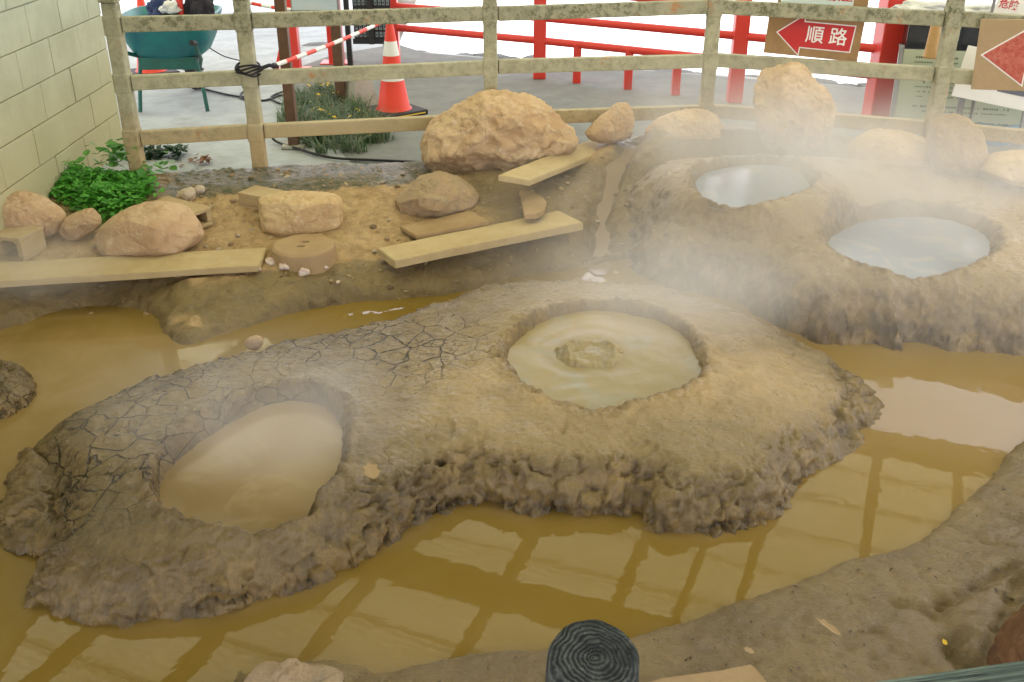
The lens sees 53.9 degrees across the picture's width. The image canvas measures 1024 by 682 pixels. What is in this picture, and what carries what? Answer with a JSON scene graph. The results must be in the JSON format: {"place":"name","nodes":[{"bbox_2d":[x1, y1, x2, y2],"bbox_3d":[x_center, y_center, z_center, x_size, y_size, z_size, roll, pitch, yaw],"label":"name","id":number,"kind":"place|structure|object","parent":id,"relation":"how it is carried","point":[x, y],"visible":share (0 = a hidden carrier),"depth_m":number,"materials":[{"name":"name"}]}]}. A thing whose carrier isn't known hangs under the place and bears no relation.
{"place":"outdoors","nodes":[
{"label":"outdoors","id":0,"kind":"place"},
{"bbox_2d":[290,0,338,10],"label":"white board","id":1,"kind":"object","parent":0,"point":[307,5],"visible":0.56,"depth_m":7.66,"materials":[{"name":"grey metal"}]},
{"bbox_2d":[98,0,865,173],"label":"concrete paving","id":2,"kind":"structure","parent":0,"point":[172,108],"depth_m":8.36,"materials":[{"name":"grey concrete"}]},
{"bbox_2d":[48,158,164,225],"bbox_3d":[-2.646,-1.002,6.239,1.292,0.246,0.690,20,33,35],"label":"weed patch","id":3,"kind":"object","parent":2,"relation":"on","point":[87,190],"visible":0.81,"depth_m":6.06,"materials":[{"name":"green plant"}]},
{"bbox_2d":[131,0,179,74],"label":"traffic cone","id":4,"kind":"object","parent":2,"relation":"on","point":[139,3],"visible":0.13,"depth_m":9.35,"materials":[{"name":"plastic"}]},
{"bbox_2d":[143,144,188,160],"bbox_3d":[-2.453,-1.321,7.027,0.379,0.110,0.270,0,27,0],"label":"leafy plant","id":5,"kind":"object","parent":2,"relation":"on","point":[150,152],"visible":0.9,"depth_m":7.01,"materials":[{"name":"green plant"}]},
{"bbox_2d":[121,5,221,111],"bbox_3d":[-2.769,-2.337,8.324,0.750,0.733,1.308,-1,27,-3],"label":"wheelbarrow","id":6,"kind":"object","parent":2,"relation":"on","point":[174,50],"visible":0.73,"depth_m":7.99,"materials":[{"name":"teal paint"}]},
{"bbox_2d":[146,0,183,14],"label":"jacket","id":7,"kind":"object","parent":6,"relation":"in","point":[152,6],"visible":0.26,"depth_m":7.91,"materials":[{"name":"blue fabric"}]},
{"bbox_2d":[158,0,182,13],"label":"work gloves","id":8,"kind":"object","parent":7,"relation":"on","point":[169,7],"visible":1,"depth_m":7.87,"materials":[{"name":"white fabric"}]},
{"bbox_2d":[176,0,197,59],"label":"shovel","id":9,"kind":"object","parent":6,"relation":"in","point":[180,5],"visible":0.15,"depth_m":7.92,"materials":[{"name":"red paint"}]},
{"bbox_2d":[183,0,214,14],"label":"bag","id":10,"kind":"object","parent":6,"relation":"in","point":[192,7],"visible":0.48,"depth_m":7.94,"materials":[{"name":"grey fabric"}]},
{"bbox_2d":[179,153,211,166],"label":"dead leaves","id":11,"kind":"object","parent":2,"relation":"on","point":[206,158],"visible":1,"depth_m":6.87,"materials":[{"name":"brown plant"}]},
{"bbox_2d":[210,48,239,60],"bbox_3d":[-2.508,-2.662,9.464,1.016,0.292,0.523,22,34,36],"label":"cable","id":12,"kind":"object","parent":2,"relation":"on","point":[223,55],"visible":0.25,"depth_m":9.85,"materials":[{"name":"black rubber"}]},
{"bbox_2d":[199,88,296,103],"bbox_3d":[-2.401,-2.185,8.813,1.360,0.020,0.473,11,29,22],"label":"cable","id":13,"kind":"object","parent":2,"relation":"on","point":[276,95],"visible":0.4,"depth_m":8.65,"materials":[{"name":"black rubber"}]},
{"bbox_2d":[274,0,304,148],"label":"brown pole","id":14,"kind":"object","parent":2,"relation":"on","point":[284,47],"visible":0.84,"depth_m":7.03,"materials":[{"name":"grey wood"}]},
{"bbox_2d":[275,0,311,68],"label":"red stand","id":15,"kind":"object","parent":2,"relation":"on","point":[294,40],"visible":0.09,"depth_m":9.53,"materials":[{"name":"paint"}]},
{"bbox_2d":[250,1,290,10],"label":"striped bar","id":16,"kind":"object","parent":15,"relation":"attached to","point":[263,5],"visible":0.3,"depth_m":8.06,"materials":[{"name":"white plastic"}]},
{"bbox_2d":[268,82,401,154],"bbox_3d":[-1.415,-1.833,7.934,1.027,0.171,2.261,-5,27,-10],"label":"plant bed","id":17,"kind":"object","parent":2,"relation":"on","point":[319,101],"visible":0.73,"depth_m":7.79,"materials":[{"name":"green plant"}]},
{"bbox_2d":[330,0,377,106],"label":"brown pole","id":18,"kind":"object","parent":17,"relation":"in","point":[361,88],"visible":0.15,"depth_m":8.26,"materials":[{"name":"brown wood"}]},
{"bbox_2d":[271,138,412,162],"bbox_3d":[-1.022,-1.318,6.929,1.659,0.136,0.196,11,29,21],"label":"cable","id":19,"kind":"object","parent":2,"relation":"on","point":[340,158],"visible":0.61,"depth_m":6.92,"materials":[{"name":"black rubber"}]},
{"bbox_2d":[0,259,1023,681],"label":"water","id":20,"kind":"structure","parent":0,"point":[944,437],"depth_m":3.50,"materials":[{"name":"brown liquid"}]},
{"bbox_2d":[0,359,36,418],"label":"mud lump","id":21,"kind":"object","parent":20,"relation":"in","point":[18,385],"visible":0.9,"depth_m":4.38,"materials":[{"name":"brown soil"}]},
{"bbox_2d":[153,163,613,298],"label":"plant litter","id":22,"kind":"object","parent":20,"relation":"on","point":[426,263],"visible":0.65,"depth_m":5.92,"materials":[{"name":"plant"}]},
{"bbox_2d":[0,0,1023,681],"bbox_3d":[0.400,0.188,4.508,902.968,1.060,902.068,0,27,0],"label":"ground","id":23,"kind":"structure","parent":0,"point":[966,554],"depth_m":5.07,"materials":[{"name":"brown soil"}]},
{"bbox_2d":[0,225,46,261],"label":"hollow block","id":24,"kind":"object","parent":23,"relation":"on","point":[19,244],"depth_m":5.45,"materials":[{"name":"concrete"}]},
{"bbox_2d":[3,191,65,237],"bbox_3d":[-2.764,-0.686,5.636,0.508,0.291,0.294,0,27,0],"label":"rock","id":25,"kind":"object","parent":23,"relation":"on","point":[24,208],"visible":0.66,"depth_m":5.55,"materials":[{"name":"brown stone"}]},
{"bbox_2d":[0,0,124,230],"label":"block wall","id":26,"kind":"structure","parent":23,"relation":"on","point":[58,104],"depth_m":6.06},
{"bbox_2d":[72,302,79,307],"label":"pebble","id":27,"kind":"object","parent":23,"relation":"on","point":[76,304],"visible":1,"depth_m":5.26,"materials":[{"name":"brown stone"}]},
{"bbox_2d":[59,208,101,240],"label":"rock","id":28,"kind":"object","parent":23,"relation":"on","point":[79,225],"visible":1,"depth_m":5.60,"materials":[{"name":"brown stone"}]},
{"bbox_2d":[75,137,168,175],"bbox_3d":[-2.412,-1.169,6.320,0.599,0.214,0.284,0,27,0],"label":"leafy plant","id":29,"kind":"object","parent":23,"relation":"on","point":[115,154],"visible":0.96,"depth_m":6.29,"materials":[{"name":"green plant"}]},
{"bbox_2d":[0,247,266,287],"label":"plank","id":30,"kind":"object","parent":23,"relation":"on","point":[94,269],"visible":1,"depth_m":5.27,"materials":[{"name":"beige wood"}]},
{"bbox_2d":[95,201,203,256],"bbox_3d":[-1.999,-0.612,5.505,0.597,0.277,0.389,0,27,0],"label":"boulder","id":31,"kind":"object","parent":23,"relation":"on","point":[153,228],"visible":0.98,"depth_m":5.38,"materials":[{"name":"brown stone"}]},
{"bbox_2d":[147,160,176,172],"bbox_3d":[-2.252,-1.115,6.456,0.227,0.096,0.210,0,27,0],"label":"leafy plant","id":32,"kind":"object","parent":23,"relation":"on","point":[172,167],"visible":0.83,"depth_m":6.45,"materials":[{"name":"green plant"}]},
{"bbox_2d":[154,196,212,227],"bbox_3d":[-1.911,-0.720,5.741,0.360,0.107,0.200,16,30,28],"label":"hollow block","id":33,"kind":"object","parent":23,"relation":"on","point":[201,212],"depth_m":5.72,"materials":[{"name":"concrete"}]},
{"bbox_2d":[176,187,195,200],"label":"stone","id":34,"kind":"object","parent":23,"relation":"on","point":[188,194],"visible":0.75,"depth_m":5.96,"materials":[{"name":"beige stone"}]},
{"bbox_2d":[194,185,204,194],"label":"stone","id":35,"kind":"object","parent":23,"relation":"on","point":[199,189],"visible":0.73,"depth_m":6.06,"materials":[{"name":"beige stone"}]},
{"bbox_2d":[238,185,283,210],"bbox_3d":[-1.436,-0.831,5.937,0.320,0.092,0.160,13,29,25],"label":"hollow block","id":36,"kind":"object","parent":23,"relation":"on","point":[250,197],"depth_m":5.92,"materials":[{"name":"concrete"}]},
{"bbox_2d":[264,257,274,264],"bbox_3d":[-1.292,-0.426,5.404,0.068,0.038,0.069,-10,28,-20],"label":"plaster crumb","id":37,"kind":"object","parent":23,"relation":"on","point":[269,261],"visible":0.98,"depth_m":5.39,"materials":[{"name":"white stone"}]},
{"bbox_2d":[279,263,288,269],"bbox_3d":[-1.211,-0.397,5.350,0.054,0.035,0.060,-6,27,-12],"label":"plaster crumb","id":38,"kind":"object","parent":23,"relation":"on","point":[284,266],"visible":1,"depth_m":5.33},
{"bbox_2d":[244,658,343,681],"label":"stone","id":39,"kind":"object","parent":23,"relation":"on","point":[292,670],"visible":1,"depth_m":2.85,"materials":[{"name":"beige stone"}]},
{"bbox_2d":[258,190,342,236],"bbox_3d":[-1.217,-0.713,5.795,0.493,0.295,0.326,0,27,0],"label":"rock","id":40,"kind":"object","parent":23,"relation":"on","point":[287,213],"visible":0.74,"depth_m":5.67,"materials":[{"name":"beige stone"}]},
{"bbox_2d":[271,234,336,274],"bbox_3d":[-1.135,-0.469,5.489,0.367,0.134,0.370,0,27,0],"label":"concrete disc","id":41,"kind":"object","parent":23,"relation":"on","point":[314,253],"visible":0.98,"depth_m":5.39,"materials":[{"name":"brown concrete"}]},
{"bbox_2d":[298,267,309,275],"bbox_3d":[-1.107,-0.367,5.332,0.056,0.048,0.069,-21,34,-36],"label":"plaster crumb","id":42,"kind":"object","parent":23,"relation":"on","point":[303,271],"visible":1,"depth_m":5.32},
{"bbox_2d":[301,42,326,45],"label":"edge stone","id":43,"kind":"object","parent":23,"relation":"on","point":[316,44],"visible":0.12,"depth_m":10.85,"materials":[{"name":"grey stone"}]},
{"bbox_2d":[395,171,478,217],"bbox_3d":[-0.450,-0.867,5.995,0.512,0.240,0.407,0,27,0],"label":"rock","id":44,"kind":"object","parent":23,"relation":"on","point":[459,193],"visible":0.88,"depth_m":5.89,"materials":[{"name":"brown stone"}]},
{"bbox_2d":[418,193,449,211],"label":"stone","id":45,"kind":"object","parent":44,"relation":"on","point":[430,202],"visible":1,"depth_m":5.77,"materials":[{"name":"brown stone"}]},
{"bbox_2d":[0,277,884,628],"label":"mud mound","id":46,"kind":"object","parent":23,"relation":"on","point":[222,485],"visible":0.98,"depth_m":3.82,"materials":[{"name":"brown soil"}]},
{"bbox_2d":[245,335,262,350],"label":"stone","id":47,"kind":"object","parent":46,"relation":"on","point":[254,343],"visible":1,"depth_m":4.65,"materials":[{"name":"beige stone"}]},
{"bbox_2d":[362,462,379,478],"bbox_3d":[-0.497,0.456,3.551,0.062,0.005,0.084,-5,41,-23],"label":"dead leaf","id":48,"kind":"object","parent":46,"relation":"on","point":[372,471],"visible":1,"depth_m":3.55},
{"bbox_2d":[400,211,488,239],"bbox_3d":[-0.386,-0.658,5.739,0.464,0.058,0.231,-12,29,-22],"label":"plank","id":49,"kind":"object","parent":23,"relation":"on","point":[466,220],"visible":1,"depth_m":5.71,"materials":[{"name":"brown wood"}]},
{"bbox_2d":[457,53,472,55],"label":"edge stone","id":50,"kind":"object","parent":23,"relation":"on","point":[469,54],"visible":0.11,"depth_m":10.49,"materials":[{"name":"grey stone"}]},
{"bbox_2d":[378,211,582,267],"bbox_3d":[-0.164,-0.568,5.593,1.143,0.091,0.256,-12,29,-23],"label":"plank","id":51,"kind":"object","parent":23,"relation":"on","point":[482,238],"visible":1,"depth_m":5.54,"materials":[{"name":"beige wood"}]},
{"bbox_2d":[472,53,517,58],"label":"edge stone","id":52,"kind":"object","parent":23,"relation":"on","point":[500,56],"visible":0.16,"depth_m":10.39,"materials":[{"name":"grey stone"}]},
{"bbox_2d":[420,89,578,172],"bbox_3d":[-0.084,-1.320,6.407,1.029,0.546,0.532,0,27,0],"label":"boulder","id":53,"kind":"object","parent":23,"relation":"on","point":[504,130],"visible":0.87,"depth_m":6.25,"materials":[{"name":"beige stone"}]},
{"bbox_2d":[519,190,546,218],"bbox_3d":[0.124,-0.797,5.879,0.159,0.033,0.445,0,27,0],"label":"half round board","id":54,"kind":"object","parent":23,"relation":"on","point":[534,205],"visible":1,"depth_m":5.83,"materials":[{"name":"brown wood"}]},
{"bbox_2d":[498,140,598,185],"bbox_3d":[0.379,-1.179,6.463,0.178,0.211,1.705,14,30,25],"label":"plank","id":55,"kind":"object","parent":23,"relation":"on","point":[537,171],"visible":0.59,"depth_m":6.13,"materials":[{"name":"beige wood"}]},
{"bbox_2d":[98,0,1023,173],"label":"fence","id":56,"kind":"object","parent":23,"relation":"on","point":[941,75],"visible":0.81,"depth_m":6.38,"materials":[{"name":"wood"}]},
{"bbox_2d":[234,61,278,77],"bbox_3d":[-1.585,-1.687,6.243,0.269,0.084,0.162,0,27,0],"label":"rope tie","id":57,"kind":"object","parent":56,"relation":"attached to","point":[259,67],"visible":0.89,"depth_m":6.20,"materials":[{"name":"black fabric"}]},
{"bbox_2d":[763,17,864,60],"bbox_3d":[1.964,-2.003,6.551,0.600,0.310,0.023,11,28,15],"label":"direction sign","id":58,"kind":"object","parent":56,"relation":"attached to","point":[828,39],"visible":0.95,"depth_m":6.56,"materials":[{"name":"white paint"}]},
{"bbox_2d":[778,0,868,6],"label":"notice board","id":59,"kind":"object","parent":56,"relation":"attached to","point":[863,3],"visible":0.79,"depth_m":6.43,"materials":[{"name":"white"}]},
{"bbox_2d":[922,26,940,58],"bbox_3d":[2.747,-1.966,6.562,0.100,0.235,0.100,0,27,0],"label":"wooden bell","id":60,"kind":"object","parent":56,"relation":"hanging from","point":[931,46],"visible":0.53,"depth_m":6.54,"materials":[{"name":"beige wood"}]},
{"bbox_2d":[971,19,1023,90],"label":"direction sign","id":61,"kind":"object","parent":56,"relation":"attached to","point":[999,62],"visible":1,"depth_m":6.12,"materials":[{"name":"white paint"}]},
{"bbox_2d":[545,619,638,681],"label":"log post","id":62,"kind":"object","parent":23,"relation":"on","point":[592,650],"visible":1,"depth_m":1.27,"materials":[{"name":"grey wood"}]},
{"bbox_2d":[585,102,634,143],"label":"rock","id":63,"kind":"object","parent":23,"relation":"on","point":[614,123],"visible":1,"depth_m":6.60,"materials":[{"name":"beige stone"}]},
{"bbox_2d":[586,146,636,274],"bbox_3d":[0.596,-0.833,6.179,0.256,0.373,1.362,7,27,13],"label":"trickle","id":64,"kind":"object","parent":23,"relation":"on","point":[615,169],"visible":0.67,"depth_m":6.18,"materials":[{"name":"brown liquid"}]},
{"bbox_2d":[652,69,692,72],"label":"edge stone","id":65,"kind":"object","parent":23,"relation":"on","point":[664,70],"visible":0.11,"depth_m":9.68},
{"bbox_2d":[644,108,724,139],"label":"rock","id":66,"kind":"object","parent":23,"relation":"on","point":[697,122],"visible":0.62,"depth_m":6.47,"materials":[{"name":"beige stone"}]},
{"bbox_2d":[666,134,720,139],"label":"stone slab","id":67,"kind":"structure","parent":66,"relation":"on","point":[688,137],"depth_m":6.46,"materials":[{"name":"stone"}]},
{"bbox_2d":[651,665,765,681],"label":"wooden plank","id":68,"kind":"object","parent":23,"relation":"on","point":[747,673],"visible":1,"depth_m":2.74,"materials":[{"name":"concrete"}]},
{"bbox_2d":[438,489,1013,681],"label":"bark flecks","id":69,"kind":"object","parent":23,"relation":"on","point":[1004,599],"visible":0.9,"depth_m":3.09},
{"bbox_2d":[744,647,753,653],"bbox_3d":[0.671,0.877,2.855,0.025,0.009,0.027,-15,30,-27],"label":"dead leaf","id":70,"kind":"object","parent":23,"relation":"on","point":[749,650],"visible":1,"depth_m":2.86,"materials":[{"name":"beige plant"}]},
{"bbox_2d":[752,61,836,155],"bbox_3d":[1.794,-1.456,6.378,0.546,0.617,0.348,0,27,0],"label":"boulder","id":71,"kind":"object","parent":23,"relation":"on","point":[794,110],"visible":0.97,"depth_m":6.26,"materials":[{"name":"beige stone"}]},
{"bbox_2d":[625,154,1023,355],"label":"mud mound","id":72,"kind":"object","parent":23,"relation":"on","point":[831,250],"visible":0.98,"depth_m":5.40,"materials":[{"name":"brown soil"}]},
{"bbox_2d":[815,77,838,84],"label":"edge stone","id":73,"kind":"object","parent":23,"relation":"on","point":[823,81],"visible":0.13,"depth_m":9.32,"materials":[{"name":"grey stone"}]},
{"bbox_2d":[817,618,840,634],"bbox_3d":[0.912,0.823,2.904,0.084,0.004,0.028,34,34,27],"label":"dead leaf","id":74,"kind":"object","parent":23,"relation":"on","point":[830,627],"visible":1,"depth_m":2.90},
{"bbox_2d":[830,83,857,86],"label":"edge stone","id":75,"kind":"object","parent":23,"relation":"on","point":[848,84],"visible":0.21,"depth_m":9.24,"materials":[{"name":"grey stone"}]},
{"bbox_2d":[857,83,865,86],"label":"edge stone","id":76,"kind":"object","parent":23,"relation":"on","point":[861,84],"visible":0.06,"depth_m":9.17,"materials":[{"name":"grey stone"}]},
{"bbox_2d":[845,128,930,166],"bbox_3d":[2.389,-1.149,6.243,0.603,0.325,0.364,0,27,0],"label":"rock","id":77,"kind":"object","parent":23,"relation":"on","point":[890,146],"visible":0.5,"depth_m":6.11,"materials":[{"name":"beige stone"}]},
{"bbox_2d":[876,661,1023,681],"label":"wooden rail","id":78,"kind":"object","parent":23,"relation":"on","point":[1010,672],"visible":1,"depth_m":1.68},
{"bbox_2d":[926,113,988,175],"bbox_3d":[2.682,-1.154,6.040,0.385,0.417,0.313,0,27,0],"label":"boulder","id":79,"kind":"object","parent":23,"relation":"on","point":[956,145],"visible":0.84,"depth_m":5.93,"materials":[{"name":"beige stone"}]},
{"bbox_2d":[979,149,1023,186],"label":"rock","id":80,"kind":"object","parent":23,"relation":"on","point":[1006,167],"visible":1,"depth_m":5.84,"materials":[{"name":"beige stone"}]},
{"bbox_2d":[987,604,1023,664],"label":"rock","id":81,"kind":"object","parent":23,"relation":"on","point":[1007,646],"visible":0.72,"depth_m":2.80,"materials":[{"name":"brown stone"}]},
{"bbox_2d":[294,45,1023,163],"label":"asphalt path","id":82,"kind":"structure","parent":0,"point":[554,90],"depth_m":8.80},
{"bbox_2d":[320,0,353,64],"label":"red stand","id":83,"kind":"object","parent":82,"relation":"on","point":[330,55],"visible":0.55,"depth_m":9.88,"materials":[{"name":"paint"}]},
{"bbox_2d":[343,0,389,65],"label":"display rack","id":84,"kind":"object","parent":82,"relation":"on","point":[375,35],"visible":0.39,"depth_m":9.60,"materials":[{"name":"black metal"}]},
{"bbox_2d":[362,24,427,117],"bbox_3d":[-0.952,-2.179,7.969,0.407,0.755,0.407,-19,32,-33],"label":"traffic cone","id":85,"kind":"object","parent":82,"relation":"on","point":[393,95],"visible":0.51,"depth_m":7.97,"materials":[{"name":"plastic"}]},
{"bbox_2d":[272,25,378,68],"bbox_3d":[-1.226,-2.116,7.072,0.076,0.054,1.825,8,28,16],"label":"striped bar","id":86,"kind":"object","parent":85,"relation":"attached to","point":[315,50],"visible":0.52,"depth_m":6.86,"materials":[{"name":"red plastic"}]},
{"bbox_2d":[390,0,905,116],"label":"red railing","id":87,"kind":"object","parent":82,"relation":"on","point":[883,47],"visible":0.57,"depth_m":8.51,"materials":[{"name":"metal"}]},
{"bbox_2d":[898,25,979,50],"bbox_3d":[3.272,-1.970,7.443,0.820,0.864,0.240,5,27,11],"label":"display case","id":88,"kind":"object","parent":82,"relation":"on","point":[915,37],"visible":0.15,"depth_m":7.28,"materials":[{"name":"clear glass"}]},
{"bbox_2d":[891,0,946,10],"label":"plastic sheet","id":89,"kind":"object","parent":88,"relation":"on","point":[927,5],"visible":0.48,"depth_m":7.13,"materials":[{"name":"white plastic"}]},
{"bbox_2d":[964,3,991,11],"bbox_3d":[3.346,-2.372,7.199,0.344,0.074,0.201,0,27,0],"label":"plastic sheet","id":90,"kind":"object","parent":88,"relation":"on","point":[978,7],"visible":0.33,"depth_m":7.14,"materials":[{"name":"white plastic"}]},
{"bbox_2d":[889,45,1023,144],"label":"information board","id":91,"kind":"object","parent":82,"relation":"on","point":[910,98],"visible":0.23,"depth_m":7.23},
{"bbox_2d":[951,45,1023,115],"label":"picture board","id":92,"kind":"object","parent":82,"relation":"on","point":[1005,98],"visible":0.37,"depth_m":6.85,"materials":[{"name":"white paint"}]},
{"bbox_2d":[969,0,1023,119],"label":"banner","id":93,"kind":"object","parent":82,"relation":"on","point":[1009,6],"visible":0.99,"depth_m":6.72,"materials":[{"name":"white paint"}]},
{"bbox_2d":[978,122,1019,145],"bbox_3d":[3.511,-1.534,7.336,0.360,0.165,0.360,0,27,0],"label":"blue tub","id":94,"kind":"object","parent":82,"relation":"on","point":[990,143],"visible":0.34,"depth_m":7.24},
{"bbox_2d":[400,0,996,84],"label":"milky pond","id":95,"kind":"structure","parent":0,"point":[431,43],"depth_m":12.99,"materials":[{"name":"white liquid"}]}
]}

